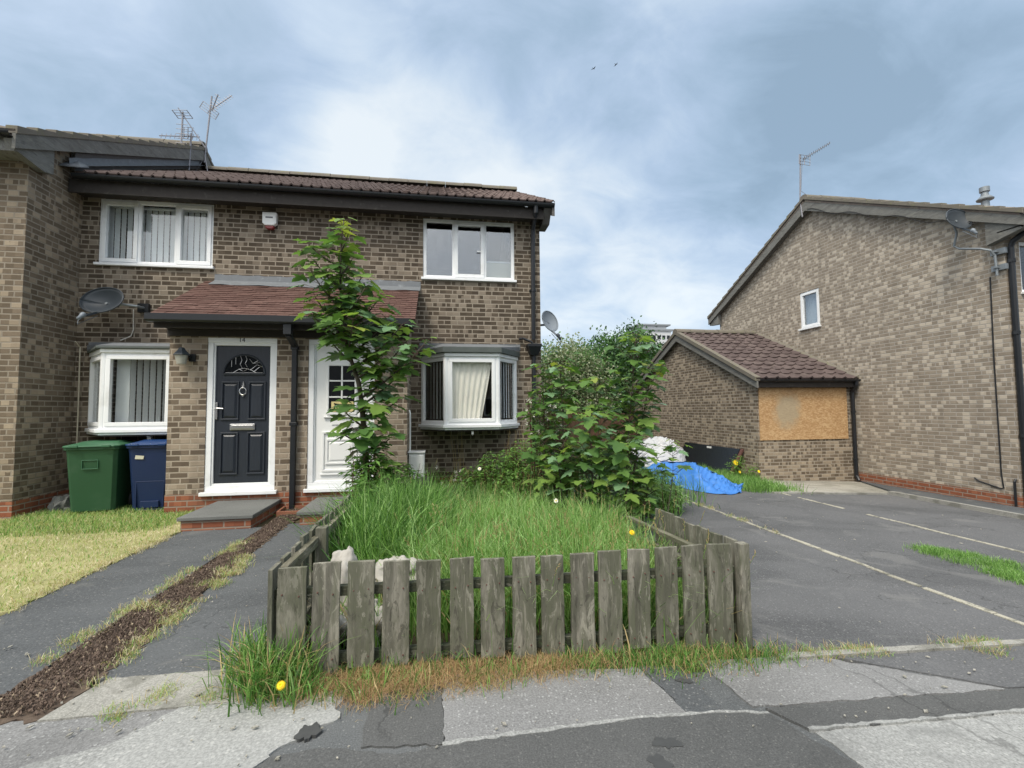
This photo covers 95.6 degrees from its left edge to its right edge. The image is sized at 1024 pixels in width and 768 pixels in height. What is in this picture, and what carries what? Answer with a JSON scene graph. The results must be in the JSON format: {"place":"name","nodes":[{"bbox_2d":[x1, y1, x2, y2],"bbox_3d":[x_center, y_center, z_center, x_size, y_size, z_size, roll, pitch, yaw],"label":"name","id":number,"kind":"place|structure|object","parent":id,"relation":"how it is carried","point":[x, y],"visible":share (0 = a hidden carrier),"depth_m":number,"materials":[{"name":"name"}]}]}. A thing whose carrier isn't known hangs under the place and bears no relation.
{"place":"outdoors","nodes":[
{"label":"outdoors","id":0,"kind":"place"},
{"bbox_2d":[0,508,181,615],"bbox_3d":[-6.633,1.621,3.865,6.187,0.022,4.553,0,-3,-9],"label":"lawn","id":1,"kind":"structure","parent":0,"point":[17,595],"depth_m":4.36,"materials":[{"name":"plant"}]},
{"bbox_2d":[0,504,194,537],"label":"lawn grass","id":2,"kind":"structure","parent":1,"relation":"on","point":[123,510],"depth_m":5.63,"materials":[{"name":"green plant"}]},
{"bbox_2d":[0,527,260,693],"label":"path","id":3,"kind":"structure","parent":0,"point":[34,628],"depth_m":3.35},
{"bbox_2d":[37,669,245,722],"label":"path","id":4,"kind":"structure","parent":0,"point":[89,702],"depth_m":2.19,"materials":[{"name":"concrete"}]},
{"bbox_2d":[92,670,226,730],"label":"grass","id":5,"kind":"structure","parent":4,"relation":"on","point":[135,706],"depth_m":2.14,"materials":[{"name":"grass"}]},
{"bbox_2d":[0,688,353,767],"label":"pavement","id":6,"kind":"structure","parent":0,"point":[41,741],"depth_m":1.94,"materials":[{"name":"grey concrete"}]},
{"bbox_2d":[20,692,339,767],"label":"pavement","id":7,"kind":"structure","parent":0,"point":[166,742],"depth_m":1.90,"materials":[{"name":"grey concrete"}]},
{"bbox_2d":[246,754,269,767],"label":"pavement edge","id":8,"kind":"object","parent":7,"relation":"on","point":[261,761],"visible":0.73,"depth_m":1.77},
{"bbox_2d":[294,722,321,742],"bbox_3d":[-0.844,1.461,1.940,0.095,0.026,0.111,-1,-3,9],"label":"tar spot","id":9,"kind":"object","parent":7,"relation":"on","point":[305,733],"visible":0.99,"depth_m":1.93,"materials":[{"name":"grey asphalt"}]},
{"bbox_2d":[96,523,315,682],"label":"path","id":10,"kind":"structure","parent":0,"point":[210,620],"depth_m":2.95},
{"bbox_2d":[38,505,763,694],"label":"ground","id":11,"kind":"structure","parent":0,"point":[267,521],"depth_m":2.56,"materials":[{"name":"soil"}]},
{"bbox_2d":[47,494,69,512],"bbox_3d":[-6.194,1.681,6.455,0.308,0.298,0.409,0,-3,-9],"label":"stone","id":12,"kind":"object","parent":11,"relation":"on","point":[60,502],"visible":0.32,"depth_m":6.33,"materials":[{"name":"grey stone"}]},
{"bbox_2d":[62,439,137,511],"bbox_3d":[-5.668,1.270,6.445,0.677,0.964,0.804,1,-3,-18],"label":"wheelie bin","id":13,"kind":"object","parent":11,"relation":"on","point":[99,476],"visible":0.82,"depth_m":6.18,"materials":[{"name":"green plastic"}]},
{"bbox_2d":[0,125,213,518],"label":"terraced house","id":14,"kind":"structure","parent":11,"relation":"on","point":[40,222],"depth_m":6.38,"materials":[{"name":"brown brick"},{"name":"concrete tile"},{"name":"grey painted wood"}]},
{"bbox_2d":[75,341,80,442],"bbox_3d":[-6.424,0.351,6.832,0.021,1.958,0.155,0,-3,-17],"label":"cable","id":15,"kind":"object","parent":14,"relation":"attached to","point":[78,392],"visible":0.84,"depth_m":6.90,"materials":[{"name":"black plastic"}]},
{"bbox_2d":[159,127,199,170],"bbox_3d":[-7.066,-5.012,9.871,0.781,0.916,0.097,0,-3,-9],"label":"tv aerial","id":16,"kind":"object","parent":14,"relation":"attached to","point":[187,136],"visible":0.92,"depth_m":9.88,"materials":[{"name":"metal"}]},
{"bbox_2d":[172,108,205,147],"bbox_3d":[-6.798,-5.327,9.758,0.629,0.966,0.104,0,-3,-13],"label":"tv aerial","id":17,"kind":"object","parent":14,"relation":"attached to","point":[183,115],"visible":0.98,"depth_m":9.74,"materials":[{"name":"metal"}]},
{"bbox_2d":[125,438,166,510],"bbox_3d":[-4.992,1.270,6.595,0.644,0.968,0.748,0,-3,-13],"label":"wheelie bin","id":18,"kind":"object","parent":11,"relation":"on","point":[147,457],"visible":0.76,"depth_m":6.31,"materials":[{"name":"blue plastic"}]},
{"bbox_2d":[0,508,301,724],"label":"mulch","id":19,"kind":"object","parent":11,"relation":"on","point":[25,717],"visible":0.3,"depth_m":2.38,"materials":[{"name":"brown wood"}]},
{"bbox_2d":[28,537,256,696],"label":"grass","id":20,"kind":"structure","parent":19,"relation":"on","point":[218,582],"depth_m":3.10,"materials":[{"name":"plant"}]},
{"bbox_2d":[276,505,305,516],"bbox_3d":[-2.900,1.684,6.159,0.359,0.070,0.380,0,-3,-9],"label":"drain surround","id":21,"kind":"object","parent":19,"relation":"on","point":[280,511],"visible":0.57,"depth_m":5.99,"materials":[{"name":"ceramic"}]},
{"bbox_2d":[171,611,357,716],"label":"verge grass","id":22,"kind":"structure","parent":11,"relation":"on","point":[252,666],"depth_m":2.22,"materials":[{"name":"plant"}]},
{"bbox_2d":[276,680,285,707],"bbox_3d":[-1.039,1.405,2.086,0.042,0.133,0.032,2,-4,-38],"label":"dandelion","id":23,"kind":"object","parent":22,"relation":"on","point":[280,685],"visible":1,"depth_m":2.09,"materials":[{"name":"yellow plant"}]},
{"bbox_2d":[68,166,554,531],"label":"terraced house","id":24,"kind":"structure","parent":11,"relation":"on","point":[234,414],"depth_m":7.22,"materials":[{"name":"brick"}]},
{"bbox_2d":[76,287,150,323],"bbox_3d":[-5.792,-1.107,6.785,0.812,0.638,0.507,2,-4,-40],"label":"satellite dish","id":25,"kind":"object","parent":24,"relation":"attached to","point":[99,300],"visible":1,"depth_m":6.79,"materials":[{"name":"grey paint"}]},
{"bbox_2d":[84,342,169,436],"bbox_3d":[-5.545,0.050,6.800,1.661,1.400,0.709,0,-3,-9],"label":"bay window","id":26,"kind":"structure","parent":24,"relation":"in","point":[102,354],"depth_m":6.65,"materials":[{"name":"white plastic"}]},
{"bbox_2d":[93,199,213,269],"bbox_3d":[-5.557,-2.337,7.321,1.670,1.055,0.233,0,-3,-9],"label":"window","id":27,"kind":"structure","parent":24,"relation":"in","point":[179,216],"depth_m":7.34,"materials":[{"name":"white plastic"}]},
{"bbox_2d":[173,347,195,364],"bbox_3d":[-4.371,-0.374,6.159,0.225,0.225,0.209,0,-3,-9],"label":"wall lamp","id":28,"kind":"object","parent":24,"relation":"attached to","point":[182,355],"visible":1,"depth_m":6.11,"materials":[{"name":"white glass"}]},
{"bbox_2d":[195,94,232,170],"bbox_3d":[-6.791,-5.770,10.575,0.650,2.010,0.386,0,-3,-9],"label":"tv aerial","id":29,"kind":"object","parent":24,"relation":"attached to","point":[210,113],"visible":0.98,"depth_m":10.57,"materials":[{"name":"metal"}]},
{"bbox_2d":[198,337,276,496],"bbox_3d":[-3.697,0.430,6.350,0.965,2.134,0.150,0,-3,-9],"label":"front door","id":30,"kind":"structure","parent":24,"relation":"in","point":[242,372],"depth_m":6.36,"materials":[{"name":"black plastic"}]},
{"bbox_2d":[262,212,277,229],"bbox_3d":[-3.903,-2.626,7.487,0.219,0.270,0.088,0,-3,-9],"label":"alarm box","id":31,"kind":"object","parent":24,"relation":"attached to","point":[269,220],"visible":1,"depth_m":7.45,"materials":[{"name":"white plastic"}]},
{"bbox_2d":[303,339,374,492],"bbox_3d":[-2.407,0.434,6.560,0.960,2.128,0.145,0,-3,-9],"label":"front door","id":32,"kind":"structure","parent":24,"relation":"in","point":[325,461],"depth_m":6.54,"materials":[{"name":"white plastic"}]},
{"bbox_2d":[408,410,425,478],"bbox_3d":[-1.434,0.968,6.998,0.251,1.157,0.300,0,-3,-9],"label":"meter box","id":33,"kind":"object","parent":24,"relation":"attached to","point":[416,457],"visible":0.74,"depth_m":6.86,"materials":[{"name":"white plastic"}]},
{"bbox_2d":[421,219,516,282],"bbox_3d":[-0.750,-2.294,8.112,1.635,1.080,0.275,0,-3,-9],"label":"window","id":34,"kind":"structure","parent":24,"relation":"in","point":[491,271],"depth_m":8.05,"materials":[{"name":"white plastic"}]},
{"bbox_2d":[418,343,519,434],"bbox_3d":[-0.669,0.062,7.606,1.746,1.531,0.654,0,-3,-9],"label":"bay window","id":35,"kind":"structure","parent":24,"relation":"in","point":[466,367],"depth_m":7.42,"materials":[{"name":"white plastic"}]},
{"bbox_2d":[541,310,560,343],"bbox_3d":[0.677,-1.011,8.276,0.377,0.650,0.370,0,-3,-9],"label":"satellite dish","id":36,"kind":"object","parent":24,"relation":"attached to","point":[549,320],"visible":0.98,"depth_m":8.37,"materials":[{"name":"paint"}]},
{"bbox_2d":[239,634,799,721],"bbox_3d":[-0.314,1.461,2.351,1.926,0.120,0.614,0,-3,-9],"label":"verge grass","id":37,"kind":"structure","parent":11,"relation":"on","point":[448,669],"depth_m":2.32,"materials":[{"name":"plant"}]},
{"bbox_2d":[541,327,624,412],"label":"tree","id":38,"kind":"object","parent":11,"relation":"on","point":[582,358],"visible":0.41,"depth_m":18.02,"materials":[{"name":"green plant"}]},
{"bbox_2d":[580,315,664,412],"bbox_3d":[5.175,0.096,19.804,5.969,6.086,3.940,0,-3,-9],"label":"tree","id":39,"kind":"object","parent":11,"relation":"on","point":[614,359],"visible":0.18,"depth_m":19.44,"materials":[{"name":"green plant"}]},
{"bbox_2d":[627,324,672,350],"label":"tower block","id":40,"kind":"structure","parent":11,"relation":"on","point":[664,332],"depth_m":161.64,"materials":[{"name":"white concrete"}]},
{"bbox_2d":[618,461,695,515],"bbox_3d":[1.992,1.482,6.607,1.493,0.842,0.919,3,-4,-44],"label":"weed bush","id":41,"kind":"object","parent":11,"relation":"on","point":[668,487],"visible":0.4,"depth_m":6.46,"materials":[{"name":"green plant"}]},
{"bbox_2d":[628,329,860,481],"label":"brick garage","id":42,"kind":"structure","parent":11,"relation":"on","point":[774,409],"depth_m":10.99,"materials":[{"name":"brown brick"}]},
{"bbox_2d":[772,492,887,494],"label":"kerb","id":43,"kind":"structure","parent":11,"relation":"on","point":[855,493],"depth_m":8.95,"materials":[{"name":"concrete"}]},
{"bbox_2d":[707,194,1023,507],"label":"gable end house","id":44,"kind":"structure","parent":11,"relation":"on","point":[909,314],"depth_m":9.62,"materials":[{"name":"brick"}]},
{"bbox_2d":[798,288,820,330],"bbox_3d":[7.917,-1.963,12.264,0.227,1.015,0.710,0,-3,-9],"label":"window","id":45,"kind":"structure","parent":44,"relation":"in","point":[812,296],"depth_m":12.38,"materials":[{"name":"white plastic"}]},
{"bbox_2d":[799,142,829,216],"bbox_3d":[8.141,-5.480,12.449,1.063,2.172,0.185,0,-3,-9],"label":"tv aerial","id":46,"kind":"object","parent":44,"relation":"attached to","point":[800,177],"visible":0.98,"depth_m":12.41,"materials":[{"name":"metal"}]},
{"bbox_2d":[945,209,1008,275],"bbox_3d":[8.247,-2.555,8.243,0.396,1.360,0.709,2,-4,-35],"label":"satellite dish","id":47,"kind":"object","parent":44,"relation":"attached to","point":[955,218],"visible":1,"depth_m":8.39,"materials":[{"name":"grey paint"}]},
{"bbox_2d":[976,186,994,205],"bbox_3d":[10.166,-3.900,9.971,0.290,0.700,0.290,0,-3,-9],"label":"flue pipe","id":48,"kind":"object","parent":44,"relation":"on","point":[985,198],"visible":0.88,"depth_m":9.92,"materials":[{"name":"metal"}]},
{"bbox_2d":[888,491,1023,519],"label":"kerb","id":49,"kind":"structure","parent":11,"relation":"on","point":[971,507],"depth_m":7.91,"materials":[{"name":"concrete"}]},
{"bbox_2d":[361,681,443,748],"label":"pavement","id":50,"kind":"structure","parent":0,"point":[385,727],"depth_m":1.99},
{"bbox_2d":[0,0,1023,401],"label":"sky","id":51,"kind":"structure","parent":0,"point":[666,169],"materials":[{"name":"blue"}]},
{"bbox_2d":[295,461,755,679],"bbox_3d":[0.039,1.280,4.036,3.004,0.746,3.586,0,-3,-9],"label":"long grass","id":52,"kind":"structure","parent":0,"point":[505,512],"depth_m":3.52,"materials":[{"name":"plant"}]},
{"bbox_2d":[267,494,355,661],"bbox_3d":[-1.347,1.313,3.417,0.115,0.670,2.191,0,-3,-9],"label":"picket fence","id":53,"kind":"object","parent":52,"relation":"on","point":[306,550],"visible":0.35,"depth_m":2.91,"materials":[{"name":"grey wood"}]},
{"bbox_2d":[306,612,347,646],"bbox_3d":[-1.032,1.388,2.668,0.271,0.214,0.323,2,-4,-38],"label":"rubble sack","id":54,"kind":"object","parent":52,"relation":"on","point":[343,619],"visible":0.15,"depth_m":2.58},
{"bbox_2d":[331,546,357,614],"bbox_3d":[-1.049,1.266,2.835,0.256,0.510,0.288,0,-3,-9],"label":"rubble sack","id":55,"kind":"object","parent":52,"relation":"on","point":[345,556],"visible":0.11,"depth_m":2.81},
{"bbox_2d":[287,217,436,474],"bbox_3d":[-1.661,-0.127,5.149,1.660,3.545,1.025,0,-3,-9],"label":"sycamore sapling","id":56,"kind":"object","parent":52,"relation":"on","point":[346,309],"visible":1,"depth_m":5.17,"materials":[{"name":"green plant"}]},
{"bbox_2d":[375,599,381,646],"bbox_3d":[-0.846,1.392,2.721,0.276,0.254,0.281,0,-3,-9],"label":"rubble sack","id":57,"kind":"object","parent":52,"relation":"on","point":[379,627],"visible":0.12,"depth_m":2.64,"materials":[{"name":"white plastic"}]},
{"bbox_2d":[262,462,497,597],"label":"long grass","id":58,"kind":"structure","parent":52,"relation":"on","point":[366,531],"depth_m":3.75,"materials":[{"name":"green plant"}]},
{"bbox_2d":[335,446,433,523],"bbox_3d":[-1.310,1.157,4.666,1.016,1.050,2.063,0,-3,-9],"label":"weed bush","id":59,"kind":"object","parent":52,"relation":"on","point":[371,469],"visible":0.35,"depth_m":5.00,"materials":[{"name":"green plant"}]},
{"bbox_2d":[375,555,421,581],"bbox_3d":[-0.732,1.200,2.981,0.390,0.182,0.298,0,-3,-15],"label":"rubble sack","id":60,"kind":"object","parent":52,"relation":"on","point":[378,573],"visible":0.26,"depth_m":2.92,"materials":[{"name":"white plastic"}]},
{"bbox_2d":[425,467,473,491],"bbox_3d":[-1.029,1.532,7.354,0.935,0.503,0.358,0,-3,-9],"label":"weed bush","id":61,"kind":"object","parent":52,"relation":"on","point":[434,476],"visible":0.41,"depth_m":7.33,"materials":[{"name":"green plant"}]},
{"bbox_2d":[450,427,533,485],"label":"dead stems","id":62,"kind":"object","parent":52,"relation":"on","point":[462,447],"visible":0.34,"depth_m":7.58,"materials":[{"name":"plant"}]},
{"bbox_2d":[453,439,547,499],"bbox_3d":[-0.015,1.334,7.081,1.248,0.980,1.677,3,-5,-46],"label":"nettle patch","id":63,"kind":"object","parent":52,"relation":"on","point":[512,468],"visible":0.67,"depth_m":7.05,"materials":[{"name":"green plant"}]},
{"bbox_2d":[275,543,735,673],"bbox_3d":[0.051,1.309,2.609,2.591,0.763,0.146,0,-3,-9],"label":"picket fence","id":64,"kind":"object","parent":52,"relation":"on","point":[327,589],"visible":0.93,"depth_m":2.54,"materials":[{"name":"grey wood"}]},
{"bbox_2d":[515,364,569,501],"bbox_3d":[0.400,0.731,6.028,0.694,2.003,0.759,-1,-3,16],"label":"sycamore sapling","id":65,"kind":"object","parent":52,"relation":"on","point":[530,457],"visible":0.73,"depth_m":5.94,"materials":[{"name":"green plant"}]},
{"bbox_2d":[528,434,590,514],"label":"sycamore sapling","id":66,"kind":"object","parent":52,"relation":"on","point":[554,468],"visible":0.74,"depth_m":5.39,"materials":[{"name":"green plant"}]},
{"bbox_2d":[524,390,594,498],"bbox_3d":[0.655,0.922,6.506,1.011,1.710,0.704,-2,-3,20],"label":"flowering shrub","id":67,"kind":"object","parent":52,"relation":"on","point":[546,423],"visible":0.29,"depth_m":6.53,"materials":[{"name":"green plant"}]},
{"bbox_2d":[534,358,590,502],"bbox_3d":[0.674,0.704,5.825,0.857,2.049,0.766,-2,-4,30],"label":"sycamore sapling","id":68,"kind":"object","parent":52,"relation":"on","point":[558,382],"visible":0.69,"depth_m":5.83,"materials":[{"name":"green plant"}]},
{"bbox_2d":[565,376,633,507],"bbox_3d":[1.084,0.809,5.798,0.867,1.866,0.754,-1,-3,13],"label":"sycamore sapling","id":69,"kind":"object","parent":52,"relation":"on","point":[587,382],"visible":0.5,"depth_m":5.75,"materials":[{"name":"green plant"}]},
{"bbox_2d":[559,405,643,512],"bbox_3d":[0.957,0.974,5.383,0.882,1.476,0.863,0,-3,-9],"label":"sycamore sapling","id":70,"kind":"object","parent":52,"relation":"on","point":[583,437],"visible":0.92,"depth_m":5.24,"materials":[{"name":"green plant"}]},
{"bbox_2d":[591,425,659,520],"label":"sycamore sapling","id":71,"kind":"object","parent":52,"relation":"on","point":[620,459],"visible":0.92,"depth_m":5.20,"materials":[{"name":"green plant"}]},
{"bbox_2d":[622,468,672,532],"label":"sycamore sapling","id":72,"kind":"object","parent":52,"relation":"on","point":[650,485],"visible":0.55,"depth_m":5.38,"materials":[{"name":"green plant"}]},
{"bbox_2d":[626,516,692,544],"bbox_3d":[1.115,1.137,3.630,0.045,0.199,1.588,0,-3,-1],"label":"loose rail","id":73,"kind":"object","parent":52,"relation":"on","point":[674,538],"visible":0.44,"depth_m":3.38,"materials":[{"name":"grey wood"}]},
{"bbox_2d":[655,508,752,650],"bbox_3d":[1.284,1.315,3.314,0.069,0.662,1.166,0,-3,-10],"label":"picket fence","id":74,"kind":"object","parent":52,"relation":"on","point":[695,534],"visible":0.28,"depth_m":2.84,"materials":[{"name":"grey wood"}]},
{"bbox_2d":[442,667,684,740],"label":"pavement","id":75,"kind":"structure","parent":0,"point":[562,701],"depth_m":2.15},
{"bbox_2d":[270,663,1023,767],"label":"road","id":76,"kind":"structure","parent":0,"point":[344,731],"depth_m":2.00,"materials":[{"name":"grey asphalt"}]},
{"bbox_2d":[256,712,860,767],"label":"tarmac patch","id":77,"kind":"object","parent":76,"relation":"on","point":[721,740],"visible":0.98,"depth_m":1.85,"materials":[{"name":"grey asphalt"}]},
{"bbox_2d":[646,753,673,767],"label":"tar spot","id":78,"kind":"object","parent":77,"relation":"on","point":[657,760],"visible":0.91,"depth_m":1.80,"materials":[{"name":"grey asphalt"}]},
{"bbox_2d":[652,737,683,748],"bbox_3d":[0.633,1.484,1.904,0.131,0.031,0.068,0,-3,-9],"label":"tar spot","id":79,"kind":"object","parent":77,"relation":"on","point":[668,743],"visible":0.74,"depth_m":1.90,"materials":[{"name":"grey asphalt"}]},
{"bbox_2d":[442,710,769,745],"bbox_3d":[0.445,1.486,2.015,1.481,0.088,0.066,0,-3,-11],"label":"pavement edge","id":80,"kind":"object","parent":76,"relation":"on","point":[513,733],"visible":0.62,"depth_m":2.00,"materials":[{"name":"grey concrete"}]},
{"bbox_2d":[766,688,1023,730],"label":"tarmac patch","id":81,"kind":"object","parent":76,"relation":"on","point":[805,716],"visible":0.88,"depth_m":2.19,"materials":[{"name":"grey asphalt"}]},
{"bbox_2d":[837,646,1023,688],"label":"tarmac patch","id":82,"kind":"object","parent":76,"relation":"on","point":[1004,671],"visible":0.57,"depth_m":2.63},
{"bbox_2d":[639,665,722,711],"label":"pavement","id":83,"kind":"structure","parent":0,"point":[693,697],"depth_m":2.27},
{"bbox_2d":[675,677,692,683],"bbox_3d":[0.872,1.521,2.363,0.084,0.029,0.051,0,-3,-9],"label":"tar spot","id":84,"kind":"object","parent":83,"relation":"on","point":[684,681],"visible":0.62,"depth_m":2.36,"materials":[{"name":"grey asphalt"}]},
{"bbox_2d":[574,464,1023,655],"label":"driveway","id":85,"kind":"structure","parent":0,"point":[802,592],"depth_m":4.35,"materials":[{"name":"grey asphalt"}]},
{"bbox_2d":[0,493,1018,765],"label":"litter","id":86,"kind":"object","parent":85,"relation":"on","point":[360,691],"visible":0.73,"depth_m":2.18,"materials":[{"name":"plant"}]},
{"bbox_2d":[542,410,640,451],"bbox_3d":[2.037,1.684,15.991,5.103,1.676,0.070,0,-3,-9],"label":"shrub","id":87,"kind":"object","parent":85,"relation":"on","point":[607,423],"visible":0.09,"depth_m":16.09,"materials":[{"name":"green plant"}]},
{"bbox_2d":[597,329,667,514],"bbox_3d":[1.442,0.546,5.835,0.972,2.419,0.854,2,-4,-35],"label":"sycamore sapling","id":88,"kind":"object","parent":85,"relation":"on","point":[645,421],"visible":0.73,"depth_m":5.82,"materials":[{"name":"green plant"}]},
{"bbox_2d":[546,446,719,519],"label":"grass","id":89,"kind":"structure","parent":85,"relation":"on","point":[671,502],"depth_m":7.44,"materials":[{"name":"green plant"}]},
{"bbox_2d":[611,359,670,521],"bbox_3d":[1.700,0.734,6.076,0.693,2.082,0.863,2,-4,-40],"label":"sycamore sapling","id":90,"kind":"object","parent":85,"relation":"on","point":[660,369],"visible":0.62,"depth_m":6.06,"materials":[{"name":"green plant"}]},
{"bbox_2d":[629,436,685,470],"bbox_3d":[3.441,1.704,10.991,1.341,0.940,1.462,-1,-3,8],"label":"plastic sheet","id":91,"kind":"object","parent":85,"relation":"on","point":[656,440],"visible":0.45,"depth_m":10.55,"materials":[{"name":"white plastic"}]},
{"bbox_2d":[651,439,693,511],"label":"sycamore sapling","id":92,"kind":"object","parent":85,"relation":"on","point":[669,448],"visible":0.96,"depth_m":5.29,"materials":[{"name":"green plant"}]},
{"bbox_2d":[563,633,809,688],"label":"verge grass","id":93,"kind":"structure","parent":85,"relation":"on","point":[706,662],"depth_m":2.54,"materials":[{"name":"plant"}]},
{"bbox_2d":[643,461,742,493],"bbox_3d":[3.677,1.852,9.816,1.296,0.510,2.817,1,-3,-22],"label":"tarpaulin","id":94,"kind":"object","parent":85,"relation":"on","point":[714,483],"visible":0.8,"depth_m":9.01,"materials":[{"name":"blue plastic"}]},
{"bbox_2d":[683,442,743,472],"bbox_3d":[5.112,1.942,12.185,0.358,0.652,2.580,0,-3,-9],"label":"black panel","id":95,"kind":"object","parent":85,"relation":"on","point":[715,457],"visible":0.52,"depth_m":11.93,"materials":[{"name":"black plastic"}]},
{"bbox_2d":[726,454,758,476],"bbox_3d":[5.259,1.902,10.569,0.775,0.592,0.465,-2,-3,21],"label":"weed bush","id":96,"kind":"object","parent":85,"relation":"on","point":[740,463],"visible":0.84,"depth_m":10.55,"materials":[{"name":"green plant"}]},
{"bbox_2d":[688,462,815,494],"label":"grass","id":97,"kind":"structure","parent":85,"relation":"on","point":[755,484],"depth_m":9.30,"materials":[{"name":"green plant"}]},
{"bbox_2d":[683,495,1013,663],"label":"dry grass","id":98,"kind":"structure","parent":85,"relation":"on","point":[886,653],"depth_m":2.78,"materials":[{"name":"plant"}]},
{"bbox_2d":[686,493,1023,625],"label":"bay marking","id":99,"kind":"object","parent":85,"relation":"on","point":[932,590],"visible":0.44,"depth_m":4.80,"materials":[{"name":"white paint"}]},
{"bbox_2d":[778,639,1023,659],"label":"kerb","id":100,"kind":"structure","parent":85,"relation":"on","point":[928,647],"depth_m":2.77,"materials":[{"name":"concrete"}]},
{"bbox_2d":[901,542,1023,585],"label":"grass strip","id":101,"kind":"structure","parent":85,"relation":"on","point":[1010,572],"depth_m":4.64,"materials":[{"name":"green plant"}]},
{"bbox_2d":[698,656,1004,707],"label":"pavement","id":102,"kind":"structure","parent":0,"point":[818,681],"depth_m":2.40,"materials":[{"name":"grey concrete"}]},
{"bbox_2d":[815,713,1023,767],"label":"pavement","id":103,"kind":"structure","parent":0,"point":[995,741],"depth_m":1.97,"materials":[{"name":"grey concrete"}]},
{"bbox_2d":[808,708,1023,732],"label":"pavement edge","id":104,"kind":"object","parent":103,"relation":"on","point":[813,729],"visible":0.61,"depth_m":2.11,"materials":[{"name":"grey concrete"}]},
{"bbox_2d":[860,481,1023,513],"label":"footpath","id":105,"kind":"structure","parent":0,"point":[1008,508],"depth_m":8.50,"materials":[{"name":"grey concrete"}]},
{"bbox_2d":[772,480,887,492],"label":"slab","id":106,"kind":"structure","parent":105,"relation":"on","point":[834,486],"depth_m":9.79,"materials":[{"name":"concrete"}]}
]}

